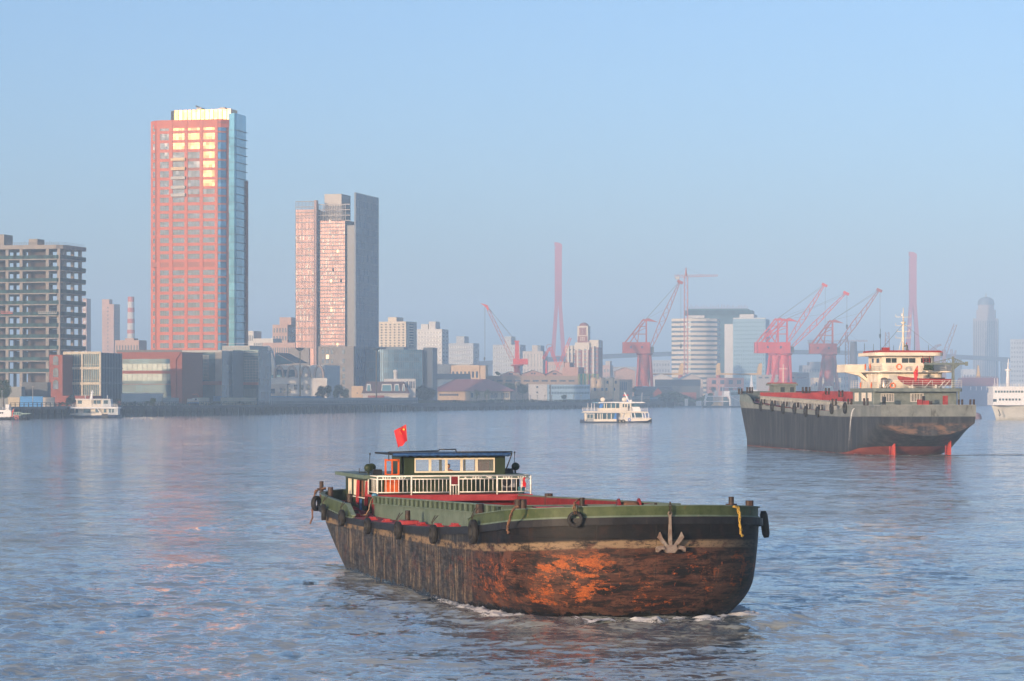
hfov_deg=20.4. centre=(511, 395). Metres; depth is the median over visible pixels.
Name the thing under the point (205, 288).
window
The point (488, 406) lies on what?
quay wall
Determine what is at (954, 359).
jib crane
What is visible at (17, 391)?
grey site shed
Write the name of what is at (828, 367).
portal crane
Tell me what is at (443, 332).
window
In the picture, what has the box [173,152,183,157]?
window
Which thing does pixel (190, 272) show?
window
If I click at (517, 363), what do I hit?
boom crane
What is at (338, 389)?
tree
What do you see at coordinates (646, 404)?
quay wall
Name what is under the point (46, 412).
quay wall
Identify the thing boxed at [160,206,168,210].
window
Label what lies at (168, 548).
water
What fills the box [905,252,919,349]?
bridge pylon
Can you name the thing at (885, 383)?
water tank
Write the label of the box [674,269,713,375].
tower crane
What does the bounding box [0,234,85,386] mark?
unfinished building
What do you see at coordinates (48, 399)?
site cabin
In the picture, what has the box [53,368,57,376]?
arched window
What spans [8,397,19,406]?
site cabin
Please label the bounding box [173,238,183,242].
window
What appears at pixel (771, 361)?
portal crane
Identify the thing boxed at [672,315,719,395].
curved office block
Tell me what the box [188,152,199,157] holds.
window
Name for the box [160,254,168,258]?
window
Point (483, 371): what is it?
lift tower
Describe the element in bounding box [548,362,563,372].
white gabled block
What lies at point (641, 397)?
site wall
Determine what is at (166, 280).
window
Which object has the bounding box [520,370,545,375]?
gabled roof shed
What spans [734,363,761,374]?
deck crane
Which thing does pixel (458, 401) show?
quay fence
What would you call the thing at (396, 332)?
apartment block
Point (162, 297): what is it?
window
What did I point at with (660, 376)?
pale gabled shed
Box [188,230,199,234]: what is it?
window
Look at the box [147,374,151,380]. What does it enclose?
window
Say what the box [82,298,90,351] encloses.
apartment block
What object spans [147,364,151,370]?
window
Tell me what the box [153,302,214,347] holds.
window
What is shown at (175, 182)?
window
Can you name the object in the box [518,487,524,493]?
bucket
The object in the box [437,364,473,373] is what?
works office
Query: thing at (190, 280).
window
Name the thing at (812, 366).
flat office
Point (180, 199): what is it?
window
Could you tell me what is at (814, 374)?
flat office
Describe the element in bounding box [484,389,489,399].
tree
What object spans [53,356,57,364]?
arched window
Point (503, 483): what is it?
air conditioner
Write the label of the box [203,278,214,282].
window
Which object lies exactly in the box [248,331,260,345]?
apartment block
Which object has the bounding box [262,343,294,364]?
apartment block
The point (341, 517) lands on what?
tyre fender
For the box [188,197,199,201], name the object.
window
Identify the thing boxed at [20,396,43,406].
site cabin
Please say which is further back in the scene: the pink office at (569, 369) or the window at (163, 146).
the pink office at (569, 369)
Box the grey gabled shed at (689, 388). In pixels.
[655,379,700,399]
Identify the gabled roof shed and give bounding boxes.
[500,371,520,375]
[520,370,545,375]
[545,370,561,375]
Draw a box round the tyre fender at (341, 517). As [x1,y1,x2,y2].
[338,502,345,525]
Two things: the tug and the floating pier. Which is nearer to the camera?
the tug
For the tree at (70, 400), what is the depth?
1148.97 m
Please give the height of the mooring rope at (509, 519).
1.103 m
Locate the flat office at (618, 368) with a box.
[613,367,635,385]
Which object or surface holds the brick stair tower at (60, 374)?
on the ground
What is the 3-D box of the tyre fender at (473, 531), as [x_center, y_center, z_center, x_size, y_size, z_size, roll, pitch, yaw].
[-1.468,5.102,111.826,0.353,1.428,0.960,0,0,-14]
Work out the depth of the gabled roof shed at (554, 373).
2115.27 m
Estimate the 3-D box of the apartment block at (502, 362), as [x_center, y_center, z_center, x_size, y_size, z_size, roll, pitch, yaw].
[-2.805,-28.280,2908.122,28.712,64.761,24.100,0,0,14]
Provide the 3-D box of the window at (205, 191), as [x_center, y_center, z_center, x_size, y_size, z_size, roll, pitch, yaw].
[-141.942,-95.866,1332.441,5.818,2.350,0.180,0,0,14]
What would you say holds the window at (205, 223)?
in the coral tower at (199, 241)
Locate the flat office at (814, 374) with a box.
[804,372,823,386]
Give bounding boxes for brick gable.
[652,387,662,396]
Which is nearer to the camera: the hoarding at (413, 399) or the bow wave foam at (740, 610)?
the bow wave foam at (740, 610)
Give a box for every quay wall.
[1,407,66,418]
[67,406,121,415]
[120,405,264,416]
[259,403,414,414]
[410,402,583,410]
[580,401,663,408]
[660,401,728,406]
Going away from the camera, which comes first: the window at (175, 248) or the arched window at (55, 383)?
the arched window at (55, 383)
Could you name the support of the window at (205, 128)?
in the coral tower at (199, 241)
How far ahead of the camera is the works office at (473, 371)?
2056.78 m
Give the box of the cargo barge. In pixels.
[317,449,762,616]
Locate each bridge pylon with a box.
[551,242,564,361]
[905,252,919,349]
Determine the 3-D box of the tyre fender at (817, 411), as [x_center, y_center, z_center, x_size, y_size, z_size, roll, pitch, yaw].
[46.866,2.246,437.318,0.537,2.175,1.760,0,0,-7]
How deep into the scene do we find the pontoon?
1084.17 m
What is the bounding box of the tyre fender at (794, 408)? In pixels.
[792,401,795,413]
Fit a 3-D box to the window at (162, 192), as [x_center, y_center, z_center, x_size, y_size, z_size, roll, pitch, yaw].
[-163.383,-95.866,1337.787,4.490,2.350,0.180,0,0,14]
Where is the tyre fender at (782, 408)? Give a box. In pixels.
[781,402,784,413]
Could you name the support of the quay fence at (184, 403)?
on the quay wall at (171, 410)
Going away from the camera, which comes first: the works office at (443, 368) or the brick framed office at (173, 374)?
the brick framed office at (173, 374)
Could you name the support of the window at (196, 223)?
in the coral tower at (199, 241)
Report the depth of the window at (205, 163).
1332.46 m
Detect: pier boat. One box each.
[724,387,740,407]
[750,375,756,390]
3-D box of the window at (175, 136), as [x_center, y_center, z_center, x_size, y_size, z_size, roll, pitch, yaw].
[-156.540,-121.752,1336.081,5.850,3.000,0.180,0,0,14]
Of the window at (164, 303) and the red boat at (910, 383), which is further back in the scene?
the window at (164, 303)
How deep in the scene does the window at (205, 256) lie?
1332.46 m
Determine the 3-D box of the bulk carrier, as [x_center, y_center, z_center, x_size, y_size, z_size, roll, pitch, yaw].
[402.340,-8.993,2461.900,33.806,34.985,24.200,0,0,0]
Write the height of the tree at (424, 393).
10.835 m
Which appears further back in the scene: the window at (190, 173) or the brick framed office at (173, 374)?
the window at (190, 173)
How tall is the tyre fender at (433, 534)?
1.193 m
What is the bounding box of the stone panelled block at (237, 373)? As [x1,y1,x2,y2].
[222,350,243,397]
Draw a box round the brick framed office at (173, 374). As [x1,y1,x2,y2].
[117,350,202,404]
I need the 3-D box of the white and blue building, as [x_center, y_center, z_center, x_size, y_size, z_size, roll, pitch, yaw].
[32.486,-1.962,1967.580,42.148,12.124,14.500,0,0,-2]
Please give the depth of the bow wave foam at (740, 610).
108.98 m
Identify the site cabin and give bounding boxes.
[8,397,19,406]
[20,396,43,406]
[43,397,54,406]
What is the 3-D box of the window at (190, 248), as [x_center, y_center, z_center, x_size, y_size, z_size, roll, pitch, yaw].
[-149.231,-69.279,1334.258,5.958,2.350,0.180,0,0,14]
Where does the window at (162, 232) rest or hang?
in the coral tower at (199, 241)
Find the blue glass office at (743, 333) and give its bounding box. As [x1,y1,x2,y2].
[724,314,769,390]
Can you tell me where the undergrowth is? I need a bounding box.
[55,398,728,405]
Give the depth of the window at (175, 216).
1336.05 m
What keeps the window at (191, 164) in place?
in the coral tower at (199, 241)
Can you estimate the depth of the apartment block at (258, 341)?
1848.92 m
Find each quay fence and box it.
[10,402,62,406]
[121,402,200,405]
[201,401,262,404]
[263,400,411,404]
[416,400,579,402]
[582,399,657,401]
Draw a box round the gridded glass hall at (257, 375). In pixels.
[239,350,270,404]
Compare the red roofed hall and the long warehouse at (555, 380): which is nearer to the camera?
the red roofed hall
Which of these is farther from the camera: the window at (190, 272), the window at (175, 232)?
the window at (175, 232)
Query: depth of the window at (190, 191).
1334.09 m
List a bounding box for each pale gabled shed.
[649,374,672,385]
[679,374,703,396]
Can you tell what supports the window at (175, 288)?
in the coral tower at (199, 241)
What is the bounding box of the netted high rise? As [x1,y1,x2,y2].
[685,304,753,377]
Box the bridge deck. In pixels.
[479,350,1009,385]
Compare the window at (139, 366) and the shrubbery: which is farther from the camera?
the shrubbery
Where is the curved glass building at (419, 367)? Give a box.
[366,347,436,400]
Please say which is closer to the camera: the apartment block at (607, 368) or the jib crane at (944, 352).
the apartment block at (607, 368)
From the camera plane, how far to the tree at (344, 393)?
1488.46 m
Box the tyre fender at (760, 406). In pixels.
[759,400,762,411]
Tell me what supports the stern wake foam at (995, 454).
on the water
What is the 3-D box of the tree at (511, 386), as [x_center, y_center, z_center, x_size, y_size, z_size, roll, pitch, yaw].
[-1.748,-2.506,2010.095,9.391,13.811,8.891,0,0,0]
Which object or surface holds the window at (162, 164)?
in the coral tower at (199, 241)
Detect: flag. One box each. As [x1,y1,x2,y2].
[394,424,407,447]
[913,366,918,381]
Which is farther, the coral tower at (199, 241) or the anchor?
the coral tower at (199, 241)
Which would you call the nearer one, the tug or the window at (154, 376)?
the tug
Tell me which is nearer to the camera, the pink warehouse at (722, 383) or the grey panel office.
the grey panel office
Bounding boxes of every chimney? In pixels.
[127,297,134,337]
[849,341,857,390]
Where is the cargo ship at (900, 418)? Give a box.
[738,308,975,455]
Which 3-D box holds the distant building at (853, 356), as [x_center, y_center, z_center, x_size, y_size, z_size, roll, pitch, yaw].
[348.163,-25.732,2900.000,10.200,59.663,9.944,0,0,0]
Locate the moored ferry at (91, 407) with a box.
[70,390,121,417]
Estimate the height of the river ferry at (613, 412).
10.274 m
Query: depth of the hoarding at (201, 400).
1262.14 m
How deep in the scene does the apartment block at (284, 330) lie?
1899.83 m
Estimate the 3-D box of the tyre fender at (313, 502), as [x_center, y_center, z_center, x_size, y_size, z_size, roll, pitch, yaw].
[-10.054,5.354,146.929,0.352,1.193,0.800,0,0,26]
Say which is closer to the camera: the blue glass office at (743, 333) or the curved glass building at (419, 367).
the curved glass building at (419, 367)
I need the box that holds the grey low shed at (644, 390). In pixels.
[634,386,672,396]
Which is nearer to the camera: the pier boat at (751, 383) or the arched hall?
the arched hall
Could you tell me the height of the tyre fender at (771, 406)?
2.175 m
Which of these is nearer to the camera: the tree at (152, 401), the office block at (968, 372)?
the tree at (152, 401)
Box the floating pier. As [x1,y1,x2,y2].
[674,399,703,407]
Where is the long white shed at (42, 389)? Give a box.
[22,382,50,396]
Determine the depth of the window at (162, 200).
1337.68 m
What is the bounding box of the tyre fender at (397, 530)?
[394,513,402,539]
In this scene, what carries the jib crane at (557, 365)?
on the ground
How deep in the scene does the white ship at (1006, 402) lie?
1005.90 m
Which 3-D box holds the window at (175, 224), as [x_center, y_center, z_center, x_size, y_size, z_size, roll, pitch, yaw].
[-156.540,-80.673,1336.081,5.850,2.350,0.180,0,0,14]
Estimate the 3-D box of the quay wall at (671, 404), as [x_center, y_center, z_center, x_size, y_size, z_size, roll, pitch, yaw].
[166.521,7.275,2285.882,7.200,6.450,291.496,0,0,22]
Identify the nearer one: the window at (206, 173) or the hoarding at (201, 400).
the hoarding at (201, 400)
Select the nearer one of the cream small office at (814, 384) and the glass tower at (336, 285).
the glass tower at (336, 285)
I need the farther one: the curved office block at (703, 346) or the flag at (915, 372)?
the curved office block at (703, 346)
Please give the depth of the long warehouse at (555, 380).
2082.47 m
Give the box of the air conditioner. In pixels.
[501,479,514,492]
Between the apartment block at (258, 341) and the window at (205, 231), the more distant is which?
the apartment block at (258, 341)
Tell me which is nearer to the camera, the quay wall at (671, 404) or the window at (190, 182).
the window at (190, 182)
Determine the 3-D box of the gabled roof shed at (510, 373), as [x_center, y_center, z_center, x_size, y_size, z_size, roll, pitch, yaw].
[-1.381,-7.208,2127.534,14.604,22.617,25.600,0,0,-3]
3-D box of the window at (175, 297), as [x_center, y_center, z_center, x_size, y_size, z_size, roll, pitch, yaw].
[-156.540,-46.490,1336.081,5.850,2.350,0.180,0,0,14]
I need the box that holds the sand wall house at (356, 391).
[351,386,362,397]
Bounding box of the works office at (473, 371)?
[451,365,479,378]
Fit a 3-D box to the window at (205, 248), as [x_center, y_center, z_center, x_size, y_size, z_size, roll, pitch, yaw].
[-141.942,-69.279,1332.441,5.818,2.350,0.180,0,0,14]
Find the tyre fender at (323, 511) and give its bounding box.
[321,496,327,519]
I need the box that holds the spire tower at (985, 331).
[973,295,998,385]
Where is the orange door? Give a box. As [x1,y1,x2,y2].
[385,459,399,491]
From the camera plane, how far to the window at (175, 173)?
1336.05 m
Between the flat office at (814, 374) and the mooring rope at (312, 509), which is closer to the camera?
the mooring rope at (312, 509)
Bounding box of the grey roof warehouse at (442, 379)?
[437,374,470,386]
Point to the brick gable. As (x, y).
(657, 390)
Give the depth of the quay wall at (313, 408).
1431.08 m
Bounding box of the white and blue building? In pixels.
[528,384,589,400]
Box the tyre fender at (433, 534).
[429,516,437,543]
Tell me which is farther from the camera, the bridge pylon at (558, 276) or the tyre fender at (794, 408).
the bridge pylon at (558, 276)
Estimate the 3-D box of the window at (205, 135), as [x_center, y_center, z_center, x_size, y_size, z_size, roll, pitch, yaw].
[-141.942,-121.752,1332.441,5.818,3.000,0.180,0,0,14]
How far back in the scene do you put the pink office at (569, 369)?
2109.63 m
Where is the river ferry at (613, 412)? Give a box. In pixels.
[580,392,651,422]
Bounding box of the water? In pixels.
[0,406,1023,680]
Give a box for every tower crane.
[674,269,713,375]
[807,333,866,390]
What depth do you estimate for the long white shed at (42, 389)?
1125.00 m
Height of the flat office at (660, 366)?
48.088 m
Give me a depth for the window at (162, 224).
1337.68 m
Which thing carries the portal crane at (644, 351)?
on the ground
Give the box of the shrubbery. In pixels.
[635,391,713,402]
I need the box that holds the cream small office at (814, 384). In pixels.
[811,378,840,390]
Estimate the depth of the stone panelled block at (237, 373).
1305.43 m
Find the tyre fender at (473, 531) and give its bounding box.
[468,508,478,543]
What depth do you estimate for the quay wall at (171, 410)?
1228.48 m
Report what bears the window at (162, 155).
in the coral tower at (199, 241)
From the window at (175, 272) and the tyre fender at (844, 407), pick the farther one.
the window at (175, 272)
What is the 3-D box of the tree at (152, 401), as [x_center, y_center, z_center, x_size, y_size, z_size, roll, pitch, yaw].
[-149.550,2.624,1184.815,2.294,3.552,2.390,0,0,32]
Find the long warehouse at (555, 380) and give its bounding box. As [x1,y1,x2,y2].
[488,376,577,401]
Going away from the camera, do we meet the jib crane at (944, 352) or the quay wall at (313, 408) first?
the quay wall at (313, 408)
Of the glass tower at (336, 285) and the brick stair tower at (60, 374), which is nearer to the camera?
the brick stair tower at (60, 374)
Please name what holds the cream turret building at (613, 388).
on the ground
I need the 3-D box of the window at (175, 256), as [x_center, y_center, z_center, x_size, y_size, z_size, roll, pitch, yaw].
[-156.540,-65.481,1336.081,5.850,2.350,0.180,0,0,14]
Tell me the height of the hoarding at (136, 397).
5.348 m
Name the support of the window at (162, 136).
in the coral tower at (199, 241)
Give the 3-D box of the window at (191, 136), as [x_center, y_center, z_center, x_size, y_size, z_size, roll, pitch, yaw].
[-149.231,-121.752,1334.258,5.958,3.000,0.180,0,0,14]
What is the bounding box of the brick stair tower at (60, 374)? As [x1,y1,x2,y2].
[49,355,101,405]
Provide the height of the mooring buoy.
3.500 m
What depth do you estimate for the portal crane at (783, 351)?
2326.14 m
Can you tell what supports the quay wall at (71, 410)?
in the water
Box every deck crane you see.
[653,363,683,378]
[716,363,748,377]
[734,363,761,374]
[923,356,967,387]
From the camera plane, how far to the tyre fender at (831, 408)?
427.83 m
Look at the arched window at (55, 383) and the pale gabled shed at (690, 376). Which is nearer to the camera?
the arched window at (55, 383)
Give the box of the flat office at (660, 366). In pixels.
[652,360,669,376]
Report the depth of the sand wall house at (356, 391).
1665.10 m
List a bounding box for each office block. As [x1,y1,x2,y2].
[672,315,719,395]
[961,369,975,377]
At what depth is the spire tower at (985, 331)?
4496.52 m
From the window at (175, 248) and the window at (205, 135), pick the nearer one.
the window at (205, 135)
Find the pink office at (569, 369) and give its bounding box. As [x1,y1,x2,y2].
[562,362,583,384]
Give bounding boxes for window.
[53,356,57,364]
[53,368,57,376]
[53,380,57,388]
[137,364,141,370]
[137,374,141,380]
[142,364,146,370]
[142,374,146,380]
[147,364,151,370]
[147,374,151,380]
[152,364,156,370]
[152,374,156,380]
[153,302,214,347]
[160,134,168,139]
[160,143,168,149]
[160,152,168,158]
[160,162,168,167]
[160,171,168,177]
[160,180,168,186]
[160,190,168,194]
[160,198,168,202]
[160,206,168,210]
[160,214,168,218]
[160,222,168,226]
[160,230,168,234]
[160,238,168,242]
[160,246,168,250]
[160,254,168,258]
[160,270,168,274]
[160,278,168,283]
[160,287,168,291]
[160,295,168,299]
[164,303,181,347]
[173,128,183,130]
[173,133,183,139]
[173,143,183,148]
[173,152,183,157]
[173,161,183,166]
[173,171,183,175]
[173,180,183,185]
[173,189,183,193]
[173,197,183,202]
[173,205,183,210]
[173,214,183,218]
[173,222,183,226]
[173,230,183,234]
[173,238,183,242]
[173,246,183,250]
[173,254,183,258]
[173,270,183,274]
[173,278,183,282]
[173,286,183,290]
[173,294,183,299]
[188,133,199,139]
[188,142,199,148]
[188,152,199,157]
[188,161,199,167]
[188,170,199,176]
[188,180,199,185]
[188,189,199,193]
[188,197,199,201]
[188,205,199,209]
[188,213,199,217]
[188,221,199,226]
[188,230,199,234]
[188,238,199,242]
[188,246,199,250]
[188,254,199,258]
[188,270,199,274]
[188,278,199,282]
[188,286,199,290]
[188,294,199,298]
[203,127,214,129]
[203,133,214,138]
[203,142,214,148]
[203,151,214,157]
[203,161,214,166]
[203,170,214,176]
[203,180,214,185]
[203,189,214,193]
[203,197,214,201]
[203,205,214,209]
[203,213,214,217]
[203,221,214,225]
[203,229,214,233]
[203,237,214,242]
[203,246,214,250]
[203,254,214,258]
[203,270,214,274]
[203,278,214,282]
[203,286,214,290]
[203,294,214,298]
[443,332,447,360]
[734,350,763,387]
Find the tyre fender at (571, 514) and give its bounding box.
[567,499,583,526]
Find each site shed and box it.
[0,387,24,405]
[213,396,322,400]
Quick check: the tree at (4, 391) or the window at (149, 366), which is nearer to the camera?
the tree at (4, 391)
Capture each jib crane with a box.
[542,337,571,373]
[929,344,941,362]
[942,324,956,387]
[950,349,956,377]
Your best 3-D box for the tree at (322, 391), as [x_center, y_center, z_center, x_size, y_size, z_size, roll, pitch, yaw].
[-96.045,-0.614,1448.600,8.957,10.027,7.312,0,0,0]
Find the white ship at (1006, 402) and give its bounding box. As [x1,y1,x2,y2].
[987,359,1023,419]
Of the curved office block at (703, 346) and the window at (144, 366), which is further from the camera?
the curved office block at (703, 346)
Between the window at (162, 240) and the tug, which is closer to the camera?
the tug
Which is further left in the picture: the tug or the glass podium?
the tug
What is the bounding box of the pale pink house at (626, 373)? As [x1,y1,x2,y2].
[613,367,635,395]
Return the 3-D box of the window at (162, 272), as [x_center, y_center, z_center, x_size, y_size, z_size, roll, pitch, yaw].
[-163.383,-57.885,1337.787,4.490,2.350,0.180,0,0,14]
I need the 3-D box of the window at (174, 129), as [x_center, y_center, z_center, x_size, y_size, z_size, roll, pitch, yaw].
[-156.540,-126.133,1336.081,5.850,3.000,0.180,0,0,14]
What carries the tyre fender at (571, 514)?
hanging from the cargo barge
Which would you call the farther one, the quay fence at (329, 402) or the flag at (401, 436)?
the quay fence at (329, 402)
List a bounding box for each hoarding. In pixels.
[121,393,162,405]
[198,398,208,404]
[221,398,256,404]
[292,397,417,403]
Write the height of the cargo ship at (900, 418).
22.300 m
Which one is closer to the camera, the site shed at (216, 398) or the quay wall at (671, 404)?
the site shed at (216, 398)
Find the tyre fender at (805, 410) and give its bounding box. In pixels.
[803,403,807,416]
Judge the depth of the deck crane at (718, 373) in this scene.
2598.02 m
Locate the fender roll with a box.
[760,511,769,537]
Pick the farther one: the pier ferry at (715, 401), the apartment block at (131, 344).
the pier ferry at (715, 401)
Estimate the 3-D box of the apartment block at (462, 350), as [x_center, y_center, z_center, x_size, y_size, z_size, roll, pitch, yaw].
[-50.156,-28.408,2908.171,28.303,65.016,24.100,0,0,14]
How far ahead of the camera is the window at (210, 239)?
1332.46 m
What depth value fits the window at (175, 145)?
1336.05 m
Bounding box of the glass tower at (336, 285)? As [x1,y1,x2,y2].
[290,192,378,397]
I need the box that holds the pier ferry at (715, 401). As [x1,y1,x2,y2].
[702,385,730,407]
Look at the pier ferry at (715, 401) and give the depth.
2051.00 m
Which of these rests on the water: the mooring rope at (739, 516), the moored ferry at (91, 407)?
the moored ferry at (91, 407)
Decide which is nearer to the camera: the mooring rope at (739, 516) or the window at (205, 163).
the mooring rope at (739, 516)
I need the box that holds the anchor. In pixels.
[655,502,685,552]
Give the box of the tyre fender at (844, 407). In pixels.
[843,400,846,413]
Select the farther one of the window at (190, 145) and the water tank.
the window at (190, 145)
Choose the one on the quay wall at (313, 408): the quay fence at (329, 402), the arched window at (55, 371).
the quay fence at (329, 402)
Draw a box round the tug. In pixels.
[0,404,30,419]
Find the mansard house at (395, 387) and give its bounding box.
[361,370,414,397]
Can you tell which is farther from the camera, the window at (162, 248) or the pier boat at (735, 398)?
the pier boat at (735, 398)
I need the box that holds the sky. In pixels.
[0,0,1023,387]
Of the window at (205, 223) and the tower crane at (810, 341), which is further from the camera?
the tower crane at (810, 341)
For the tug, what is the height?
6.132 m
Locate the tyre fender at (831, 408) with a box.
[829,400,833,413]
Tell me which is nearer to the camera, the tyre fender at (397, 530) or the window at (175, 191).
the tyre fender at (397, 530)
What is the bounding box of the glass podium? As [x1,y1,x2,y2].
[182,350,231,404]
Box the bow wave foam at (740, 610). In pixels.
[370,576,766,622]
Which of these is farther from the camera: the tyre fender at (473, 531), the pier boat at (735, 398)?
the pier boat at (735, 398)
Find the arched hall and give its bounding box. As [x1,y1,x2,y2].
[265,345,339,397]
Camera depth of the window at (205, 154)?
1332.46 m
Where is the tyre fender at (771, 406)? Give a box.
[770,399,773,411]
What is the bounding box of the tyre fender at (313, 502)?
[311,488,320,510]
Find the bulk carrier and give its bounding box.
[956,365,998,405]
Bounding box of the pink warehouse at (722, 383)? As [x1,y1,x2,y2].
[707,378,743,399]
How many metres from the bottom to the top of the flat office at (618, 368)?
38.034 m
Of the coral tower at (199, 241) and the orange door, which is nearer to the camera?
the orange door
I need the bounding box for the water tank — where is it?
[881,377,887,387]
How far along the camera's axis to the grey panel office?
2349.07 m
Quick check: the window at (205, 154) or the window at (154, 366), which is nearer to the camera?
the window at (154, 366)
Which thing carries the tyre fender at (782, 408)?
hanging from the cargo ship at (900, 418)
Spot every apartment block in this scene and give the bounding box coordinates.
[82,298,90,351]
[115,338,146,352]
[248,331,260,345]
[253,338,281,345]
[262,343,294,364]
[272,317,294,342]
[379,317,416,349]
[417,321,448,363]
[449,336,478,364]
[493,336,525,375]
[523,345,547,373]
[603,361,612,378]
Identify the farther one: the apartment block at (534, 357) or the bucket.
the apartment block at (534, 357)
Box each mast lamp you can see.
[296,347,303,395]
[373,348,379,397]
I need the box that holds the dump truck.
[187,398,198,404]
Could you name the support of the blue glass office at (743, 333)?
on the ground
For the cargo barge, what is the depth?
108.36 m
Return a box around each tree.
[0,379,11,406]
[65,395,75,404]
[150,398,155,406]
[315,385,331,397]
[333,385,343,397]
[340,388,348,397]
[416,385,435,400]
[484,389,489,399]
[504,383,515,391]
[516,382,527,398]
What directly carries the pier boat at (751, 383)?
on the water
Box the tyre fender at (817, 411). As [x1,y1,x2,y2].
[815,404,818,417]
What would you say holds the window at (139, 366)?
in the brick framed office at (173, 374)
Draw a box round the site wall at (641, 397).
[632,396,649,401]
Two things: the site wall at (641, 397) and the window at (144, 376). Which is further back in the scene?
the site wall at (641, 397)
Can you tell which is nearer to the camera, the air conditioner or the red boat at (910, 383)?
the air conditioner
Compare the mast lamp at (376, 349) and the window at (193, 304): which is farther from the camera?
the mast lamp at (376, 349)
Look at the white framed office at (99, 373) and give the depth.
1178.49 m
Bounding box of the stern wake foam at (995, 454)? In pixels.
[868,454,1023,455]
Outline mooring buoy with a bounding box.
[975,412,981,418]
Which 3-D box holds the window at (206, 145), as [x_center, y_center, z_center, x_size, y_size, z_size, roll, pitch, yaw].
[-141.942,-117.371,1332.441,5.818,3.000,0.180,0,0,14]
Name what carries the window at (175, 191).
in the coral tower at (199, 241)
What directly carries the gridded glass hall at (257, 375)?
on the ground
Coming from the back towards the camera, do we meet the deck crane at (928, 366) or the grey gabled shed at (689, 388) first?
the grey gabled shed at (689, 388)
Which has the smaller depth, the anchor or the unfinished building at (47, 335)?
the anchor
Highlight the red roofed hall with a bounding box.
[437,379,514,401]
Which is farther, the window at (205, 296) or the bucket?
the window at (205, 296)
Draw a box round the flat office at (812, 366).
[799,362,847,390]
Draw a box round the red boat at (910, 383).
[897,376,950,385]
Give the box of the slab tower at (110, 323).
[102,299,119,352]
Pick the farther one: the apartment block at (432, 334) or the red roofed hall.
the apartment block at (432, 334)
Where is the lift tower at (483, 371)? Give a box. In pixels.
[480,365,487,378]
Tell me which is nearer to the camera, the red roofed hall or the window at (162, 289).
the window at (162, 289)
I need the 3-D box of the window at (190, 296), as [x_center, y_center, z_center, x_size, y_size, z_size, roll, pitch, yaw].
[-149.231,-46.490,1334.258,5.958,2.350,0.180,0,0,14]
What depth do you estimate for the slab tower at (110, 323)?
2598.42 m
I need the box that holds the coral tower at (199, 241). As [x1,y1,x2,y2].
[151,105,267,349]
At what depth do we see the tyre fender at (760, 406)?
477.08 m
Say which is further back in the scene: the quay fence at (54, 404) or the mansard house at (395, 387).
the mansard house at (395, 387)
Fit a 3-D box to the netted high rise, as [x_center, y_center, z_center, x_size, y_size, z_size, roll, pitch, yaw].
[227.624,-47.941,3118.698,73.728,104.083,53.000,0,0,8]
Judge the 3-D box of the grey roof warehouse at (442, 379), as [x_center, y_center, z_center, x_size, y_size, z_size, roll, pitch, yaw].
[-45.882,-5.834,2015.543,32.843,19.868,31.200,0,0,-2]
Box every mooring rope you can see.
[310,487,325,523]
[506,505,519,533]
[732,505,743,536]
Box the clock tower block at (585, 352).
[565,323,602,384]
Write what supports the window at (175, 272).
in the coral tower at (199, 241)
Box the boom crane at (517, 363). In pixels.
[481,303,527,373]
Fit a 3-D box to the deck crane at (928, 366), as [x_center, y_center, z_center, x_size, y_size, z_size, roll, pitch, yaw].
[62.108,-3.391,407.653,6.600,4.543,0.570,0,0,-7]
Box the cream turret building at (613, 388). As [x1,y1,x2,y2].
[590,375,631,401]
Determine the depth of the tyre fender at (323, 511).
143.65 m
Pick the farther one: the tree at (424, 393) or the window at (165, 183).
the tree at (424, 393)
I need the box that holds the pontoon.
[64,406,73,417]
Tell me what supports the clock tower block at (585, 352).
on the ground
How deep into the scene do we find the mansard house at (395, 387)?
1650.64 m
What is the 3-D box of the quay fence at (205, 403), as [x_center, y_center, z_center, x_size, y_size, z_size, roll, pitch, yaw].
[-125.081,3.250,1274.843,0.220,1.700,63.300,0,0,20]
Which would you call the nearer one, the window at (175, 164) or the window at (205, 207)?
the window at (205, 207)
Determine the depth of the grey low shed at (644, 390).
2201.54 m
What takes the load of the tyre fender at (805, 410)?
hanging from the cargo ship at (900, 418)
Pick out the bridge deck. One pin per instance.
(1002, 360)
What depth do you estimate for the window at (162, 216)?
1337.68 m
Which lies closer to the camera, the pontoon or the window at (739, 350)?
the pontoon
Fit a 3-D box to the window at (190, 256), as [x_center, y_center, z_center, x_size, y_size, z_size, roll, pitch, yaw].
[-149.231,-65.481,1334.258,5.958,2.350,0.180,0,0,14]
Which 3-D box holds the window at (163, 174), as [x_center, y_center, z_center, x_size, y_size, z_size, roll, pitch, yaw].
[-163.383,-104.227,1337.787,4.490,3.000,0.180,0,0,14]
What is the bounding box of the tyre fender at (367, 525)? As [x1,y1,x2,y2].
[364,510,371,533]
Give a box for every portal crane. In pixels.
[622,280,682,385]
[754,283,827,374]
[757,291,849,390]
[808,288,882,390]
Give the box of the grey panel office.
[756,372,808,390]
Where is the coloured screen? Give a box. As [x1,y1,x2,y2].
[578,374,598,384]
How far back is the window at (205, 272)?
1332.46 m
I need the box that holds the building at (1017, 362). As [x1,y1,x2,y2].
[1010,339,1023,385]
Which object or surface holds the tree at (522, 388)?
on the ground
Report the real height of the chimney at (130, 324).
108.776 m
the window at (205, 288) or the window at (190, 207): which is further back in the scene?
the window at (190, 207)
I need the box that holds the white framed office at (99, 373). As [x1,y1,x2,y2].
[63,351,122,402]
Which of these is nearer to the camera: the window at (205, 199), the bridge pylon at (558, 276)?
the window at (205, 199)
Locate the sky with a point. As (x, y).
(777, 151)
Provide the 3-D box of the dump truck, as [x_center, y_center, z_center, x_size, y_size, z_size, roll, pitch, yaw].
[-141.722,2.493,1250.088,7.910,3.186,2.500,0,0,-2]

